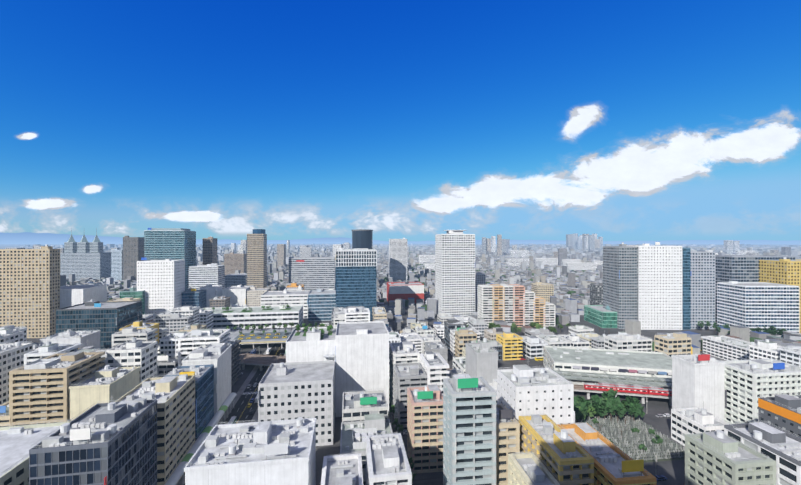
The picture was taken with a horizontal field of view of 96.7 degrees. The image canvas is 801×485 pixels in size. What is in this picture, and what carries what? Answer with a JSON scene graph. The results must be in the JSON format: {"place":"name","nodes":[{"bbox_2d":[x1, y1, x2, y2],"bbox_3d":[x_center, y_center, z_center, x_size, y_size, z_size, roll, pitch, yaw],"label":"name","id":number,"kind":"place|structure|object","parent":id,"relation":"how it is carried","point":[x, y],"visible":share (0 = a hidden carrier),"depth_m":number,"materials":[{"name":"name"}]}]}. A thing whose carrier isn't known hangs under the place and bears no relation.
{"place":"outdoors","nodes":[
{"label":"outdoors","id":0,"kind":"place"},
{"bbox_2d":[0,243,800,484],"bbox_3d":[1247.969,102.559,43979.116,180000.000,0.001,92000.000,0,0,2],"label":"ground","id":1,"kind":"structure","parent":0,"point":[673,472],"depth_m":238.63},
{"bbox_2d":[164,328,293,484],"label":"road","id":2,"kind":"structure","parent":1,"relation":"on","point":[234,404],"depth_m":234.02,"materials":[{"name":"grey asphalt"}]},
{"bbox_2d":[0,227,800,484],"bbox_3d":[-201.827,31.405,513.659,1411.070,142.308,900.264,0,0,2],"label":"city buildings","id":3,"kind":"structure","parent":1,"relation":"on","point":[735,422],"depth_m":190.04,"materials":[{"name":"white concrete"}]},
{"bbox_2d":[5,233,800,354],"bbox_3d":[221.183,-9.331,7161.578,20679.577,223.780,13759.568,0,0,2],"label":"buildings","id":4,"kind":"structure","parent":1,"relation":"on","point":[573,262],"depth_m":1201.55,"materials":[{"name":"grey concrete"}]},
{"bbox_2d":[239,345,684,462],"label":"station","id":5,"kind":"object","parent":1,"relation":"on","point":[578,367],"visible":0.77,"depth_m":244.24,"materials":[{"name":"grey concrete"}]},
{"bbox_2d":[584,382,671,395],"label":"trains","id":6,"kind":"object","parent":5,"relation":"on","point":[631,388],"visible":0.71,"depth_m":227.65,"materials":[{"name":"red metal"}]},
{"bbox_2d":[228,323,700,480],"bbox_3d":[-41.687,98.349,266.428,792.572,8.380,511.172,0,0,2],"label":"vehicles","id":7,"kind":"object","parent":1,"relation":"on","point":[233,419],"visible":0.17,"depth_m":229.38,"materials":[{"name":"white metal"}]},
{"bbox_2d":[204,305,786,481],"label":"trees","id":8,"kind":"object","parent":1,"relation":"on","point":[606,403],"visible":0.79,"depth_m":206.93,"materials":[{"name":"green plant"}]},
{"bbox_2d":[391,348,682,484],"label":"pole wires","id":9,"kind":"object","parent":1,"relation":"on","point":[526,358],"visible":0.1,"depth_m":190.63,"materials":[{"name":"grey metal"}]},
{"bbox_2d":[0,232,800,243],"bbox_3d":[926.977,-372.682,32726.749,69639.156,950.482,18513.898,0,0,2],"label":"mountains","id":10,"kind":"structure","parent":0,"point":[28,238],"depth_m":32162.77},
{"bbox_2d":[0,0,800,240],"label":"sky","id":11,"kind":"structure","parent":0,"point":[411,120],"materials":[{"name":"blue"}]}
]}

